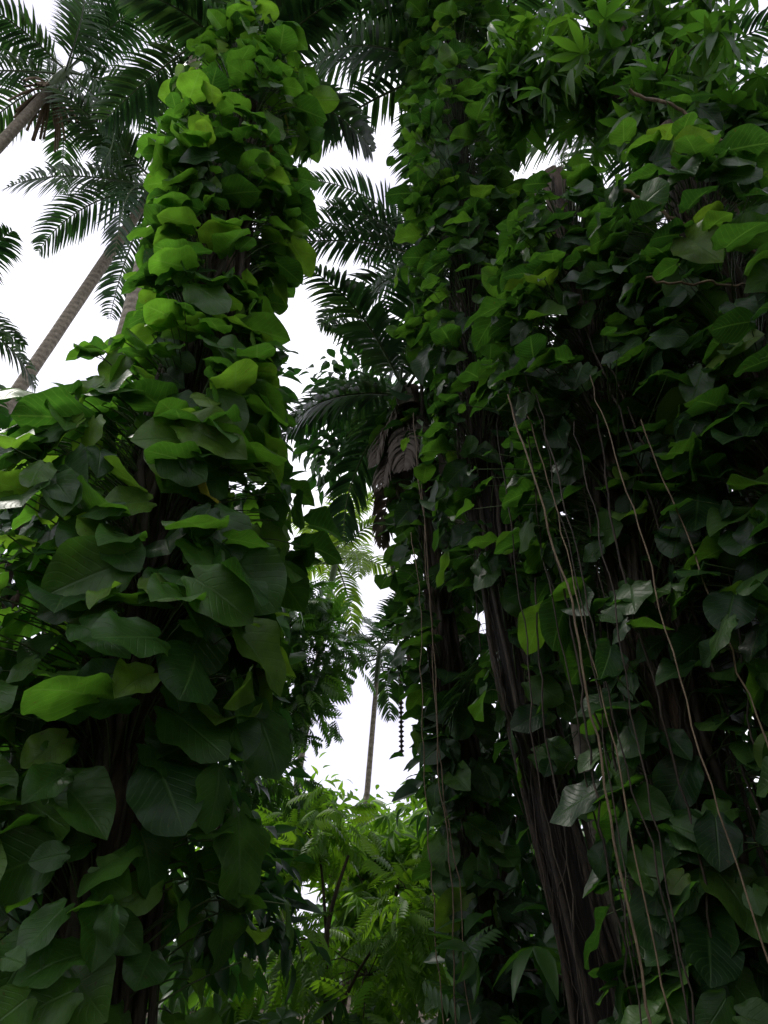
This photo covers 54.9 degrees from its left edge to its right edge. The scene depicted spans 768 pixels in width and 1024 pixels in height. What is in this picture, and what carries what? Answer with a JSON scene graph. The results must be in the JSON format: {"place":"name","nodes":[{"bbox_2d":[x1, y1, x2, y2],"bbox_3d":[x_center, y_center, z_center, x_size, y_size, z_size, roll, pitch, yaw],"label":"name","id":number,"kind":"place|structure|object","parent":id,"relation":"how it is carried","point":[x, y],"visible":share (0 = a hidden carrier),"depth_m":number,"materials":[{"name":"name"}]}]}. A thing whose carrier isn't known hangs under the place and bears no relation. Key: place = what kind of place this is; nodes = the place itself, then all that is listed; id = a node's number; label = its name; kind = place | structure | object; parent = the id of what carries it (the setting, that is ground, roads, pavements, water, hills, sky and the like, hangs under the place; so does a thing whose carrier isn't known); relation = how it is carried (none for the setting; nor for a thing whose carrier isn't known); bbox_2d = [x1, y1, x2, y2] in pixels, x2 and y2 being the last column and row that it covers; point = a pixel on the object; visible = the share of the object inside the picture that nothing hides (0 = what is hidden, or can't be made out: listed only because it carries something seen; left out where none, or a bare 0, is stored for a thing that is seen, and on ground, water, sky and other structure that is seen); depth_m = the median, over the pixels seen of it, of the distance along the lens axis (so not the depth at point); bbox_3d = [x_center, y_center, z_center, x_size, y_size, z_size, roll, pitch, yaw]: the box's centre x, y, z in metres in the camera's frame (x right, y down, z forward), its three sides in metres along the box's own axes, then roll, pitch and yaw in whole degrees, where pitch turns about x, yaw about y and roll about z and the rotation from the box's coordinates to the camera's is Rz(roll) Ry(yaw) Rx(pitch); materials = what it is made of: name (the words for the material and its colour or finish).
{"place":"outdoors","nodes":[
{"label":"outdoors","id":0,"kind":"place"},
{"bbox_2d":[146,949,448,1023],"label":"ground","id":1,"kind":"structure","parent":0,"point":[347,1008],"depth_m":19.62,"materials":[{"name":"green plant"}]},
{"bbox_2d":[0,223,38,392],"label":"palm tree","id":2,"kind":"object","parent":1,"relation":"on","point":[5,245],"visible":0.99,"depth_m":14.37,"materials":[{"name":"green plant"}]},
{"bbox_2d":[0,375,120,642],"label":"rainforest tree","id":3,"kind":"object","parent":1,"relation":"on","point":[8,516],"visible":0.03,"depth_m":9.91,"materials":[{"name":"green plant"}]},
{"bbox_2d":[0,0,168,214],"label":"palm tree","id":4,"kind":"object","parent":1,"relation":"on","point":[83,24],"visible":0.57,"depth_m":20.63,"materials":[{"name":"green plant"}]},
{"bbox_2d":[0,583,223,1002],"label":"rainforest tree","id":5,"kind":"object","parent":1,"relation":"on","point":[21,914],"visible":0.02,"depth_m":6.07,"materials":[{"name":"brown plant"}]},
{"bbox_2d":[0,53,254,428],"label":"palm tree","id":6,"kind":"object","parent":1,"relation":"on","point":[105,264],"visible":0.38,"depth_m":20.57,"materials":[{"name":"green plant"}]},
{"bbox_2d":[41,0,265,644],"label":"palm tree","id":7,"kind":"object","parent":1,"relation":"on","point":[126,82],"visible":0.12,"depth_m":16.96,"materials":[{"name":"green plant"}]},
{"bbox_2d":[0,0,343,1023],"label":"vine covered tree","id":8,"kind":"object","parent":1,"relation":"on","point":[130,716],"visible":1,"depth_m":3.86,"materials":[{"name":"green plant"}]},
{"bbox_2d":[114,0,376,162],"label":"palm tree","id":9,"kind":"object","parent":1,"relation":"on","point":[181,22],"visible":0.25,"depth_m":7.46,"materials":[{"name":"green plant"}]},
{"bbox_2d":[160,348,331,1013],"bbox_3d":[-2.186,1.545,9.185,3.309,9.724,3.046,0,-30,0],"label":"rainforest tree","id":10,"kind":"object","parent":1,"relation":"on","point":[231,982],"visible":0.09,"depth_m":7.82,"materials":[{"name":"green plant"}]},
{"bbox_2d":[161,564,375,951],"bbox_3d":[-1.694,4.185,11.799,3.064,7.781,2.680,20,-35,-31],"label":"rainforest tree","id":11,"kind":"object","parent":1,"relation":"on","point":[307,697],"visible":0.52,"depth_m":12.20,"materials":[{"name":"green plant"}]},
{"bbox_2d":[194,785,452,1023],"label":"rainforest tree","id":12,"kind":"object","parent":1,"relation":"on","point":[413,910],"visible":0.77,"depth_m":9.21,"materials":[{"name":"green plant"}]},
{"bbox_2d":[273,491,397,1004],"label":"palm tree","id":13,"kind":"object","parent":1,"relation":"on","point":[357,556],"visible":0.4,"depth_m":20.47,"materials":[{"name":"green plant"}]},
{"bbox_2d":[145,925,566,1023],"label":"undergrowth","id":14,"kind":"object","parent":1,"relation":"on","point":[548,966],"visible":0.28,"depth_m":6.03,"materials":[{"name":"green plant"}]},
{"bbox_2d":[283,344,435,779],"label":"rainforest tree","id":15,"kind":"object","parent":1,"relation":"on","point":[310,446],"visible":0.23,"depth_m":14.66,"materials":[{"name":"green plant"}]},
{"bbox_2d":[398,664,403,756],"bbox_3d":[0.300,3.339,13.083,0.105,1.900,0.108,0,-30,0],"label":"hanging seed string","id":16,"kind":"object","parent":15,"relation":"hanging from","point":[401,731],"visible":0.56,"depth_m":12.83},
{"bbox_2d":[195,752,533,1020],"bbox_3d":[-0.151,7.662,15.351,8.276,5.376,3.353,0,-30,0],"label":"rainforest tree","id":17,"kind":"object","parent":1,"relation":"on","point":[405,807],"visible":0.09,"depth_m":15.91,"materials":[{"name":"green plant"}]},
{"bbox_2d":[330,592,420,1006],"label":"palm tree","id":18,"kind":"object","parent":1,"relation":"on","point":[380,685],"visible":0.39,"depth_m":20.70,"materials":[{"name":"green plant"}]},
{"bbox_2d":[252,794,523,1022],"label":"rainforest tree","id":19,"kind":"object","parent":1,"relation":"on","point":[410,844],"visible":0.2,"depth_m":12.24,"materials":[{"name":"green plant"}]},
{"bbox_2d":[147,795,630,1011],"bbox_3d":[-0.032,-1.204,1.901,67.514,12.608,66.852,0,-30,0],"label":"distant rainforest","id":20,"kind":"object","parent":1,"relation":"on","point":[164,988],"visible":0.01,"depth_m":21.11,"materials":[{"name":"green plant"}]},
{"bbox_2d":[303,165,500,641],"bbox_3d":[0.698,-0.237,11.364,5.056,14.999,4.322,21,-36,-32],"label":"palm tree","id":21,"kind":"object","parent":1,"relation":"on","point":[386,222],"visible":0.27,"depth_m":14.52,"materials":[{"name":"green plant"}]},
{"bbox_2d":[280,244,533,550],"bbox_3d":[0.125,-1.406,10.161,3.649,3.869,3.960,-11,-32,19],"label":"palm tree","id":22,"kind":"object","parent":1,"relation":"on","point":[333,397],"visible":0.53,"depth_m":10.03,"materials":[{"name":"green plant"}]},
{"bbox_2d":[230,0,585,233],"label":"palm tree","id":23,"kind":"object","parent":1,"relation":"on","point":[383,37],"visible":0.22,"depth_m":11.18,"materials":[{"name":"green plant"}]},
{"bbox_2d":[368,379,549,1023],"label":"vine covered palm","id":24,"kind":"object","parent":1,"relation":"on","point":[479,812],"visible":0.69,"depth_m":7.49,"materials":[{"name":"green plant"}]},
{"bbox_2d":[411,412,472,1023],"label":"hanging liana","id":25,"kind":"object","parent":24,"relation":"hanging from","point":[435,688],"visible":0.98,"depth_m":6.56,"materials":[{"name":"brown plant"}]},
{"bbox_2d":[385,0,624,1023],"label":"vine covered palm","id":26,"kind":"object","parent":1,"relation":"on","point":[445,203],"visible":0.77,"depth_m":7.30,"materials":[{"name":"green plant"}]},
{"bbox_2d":[464,522,588,978],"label":"rainforest tree","id":27,"kind":"object","parent":1,"relation":"on","point":[526,890],"visible":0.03,"depth_m":9.75,"materials":[{"name":"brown plant"}]},
{"bbox_2d":[434,507,621,953],"bbox_3d":[1.627,2.436,6.498,2.354,5.503,2.435,0,-30,0],"label":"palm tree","id":28,"kind":"object","parent":1,"relation":"on","point":[467,684],"visible":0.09,"depth_m":7.22,"materials":[{"name":"plant"}]},
{"bbox_2d":[383,67,757,1023],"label":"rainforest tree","id":29,"kind":"object","parent":1,"relation":"on","point":[553,1011],"visible":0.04,"depth_m":6.45,"materials":[{"name":"green plant"}]},
{"bbox_2d":[389,56,751,940],"bbox_3d":[5.340,-1.321,11.858,10.548,18.726,6.402,0,-30,0],"label":"rainforest tree","id":30,"kind":"object","parent":1,"relation":"on","point":[411,786],"visible":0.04,"depth_m":9.06,"materials":[{"name":"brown plant"}]},
{"bbox_2d":[450,153,767,1023],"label":"vine covered tree","id":31,"kind":"object","parent":1,"relation":"on","point":[552,267],"visible":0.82,"depth_m":4.70,"materials":[{"name":"green plant"}]},
{"bbox_2d":[496,293,767,1023],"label":"hanging liana","id":32,"kind":"object","parent":31,"relation":"hanging from","point":[749,816],"visible":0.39,"depth_m":4.21,"materials":[{"name":"brown plant"}]},
{"bbox_2d":[507,375,767,1023],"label":"hanging liana","id":33,"kind":"object","parent":31,"relation":"hanging from","point":[611,821],"visible":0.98,"depth_m":3.66,"materials":[{"name":"brown plant"}]},
{"bbox_2d":[472,558,754,895],"bbox_3d":[2.974,3.312,9.507,4.242,6.991,4.928,0,-30,0],"label":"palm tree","id":34,"kind":"object","parent":1,"relation":"on","point":[629,876],"depth_m":10.72,"materials":[{"name":"plant"}]},
{"bbox_2d":[472,0,767,214],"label":"rainforest tree","id":35,"kind":"object","parent":1,"relation":"on","point":[609,57],"visible":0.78,"depth_m":7.57,"materials":[{"name":"green plant"}]},
{"bbox_2d":[475,21,767,922],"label":"rainforest tree","id":36,"kind":"object","parent":1,"relation":"on","point":[755,863],"visible":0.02,"depth_m":9.21,"materials":[{"name":"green plant"}]},
{"bbox_2d":[512,0,767,227],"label":"palm tree","id":37,"kind":"object","parent":1,"relation":"on","point":[746,21],"visible":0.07,"depth_m":12.91,"materials":[{"name":"green plant"}]},
{"bbox_2d":[561,200,767,859],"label":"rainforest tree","id":38,"kind":"object","parent":1,"relation":"on","point":[753,807],"visible":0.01,"depth_m":6.15,"materials":[{"name":"green plant"}]},
{"bbox_2d":[582,91,767,931],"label":"vine covered tree","id":39,"kind":"object","parent":1,"relation":"on","point":[688,171],"visible":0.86,"depth_m":4.57,"materials":[{"name":"green plant"}]},
{"bbox_2d":[623,88,762,292],"bbox_3d":[2.440,-2.336,5.353,1.758,2.624,0.301,6,-31,-10],"label":"bare branch","id":40,"kind":"object","parent":39,"relation":"attached to","point":[661,101],"visible":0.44,"depth_m":5.18,"materials":[{"name":"brown wood"}]},
{"bbox_2d":[0,0,767,940],"label":"sky","id":41,"kind":"structure","parent":0,"point":[38,289],"materials":[{"name":"white"}]}
]}

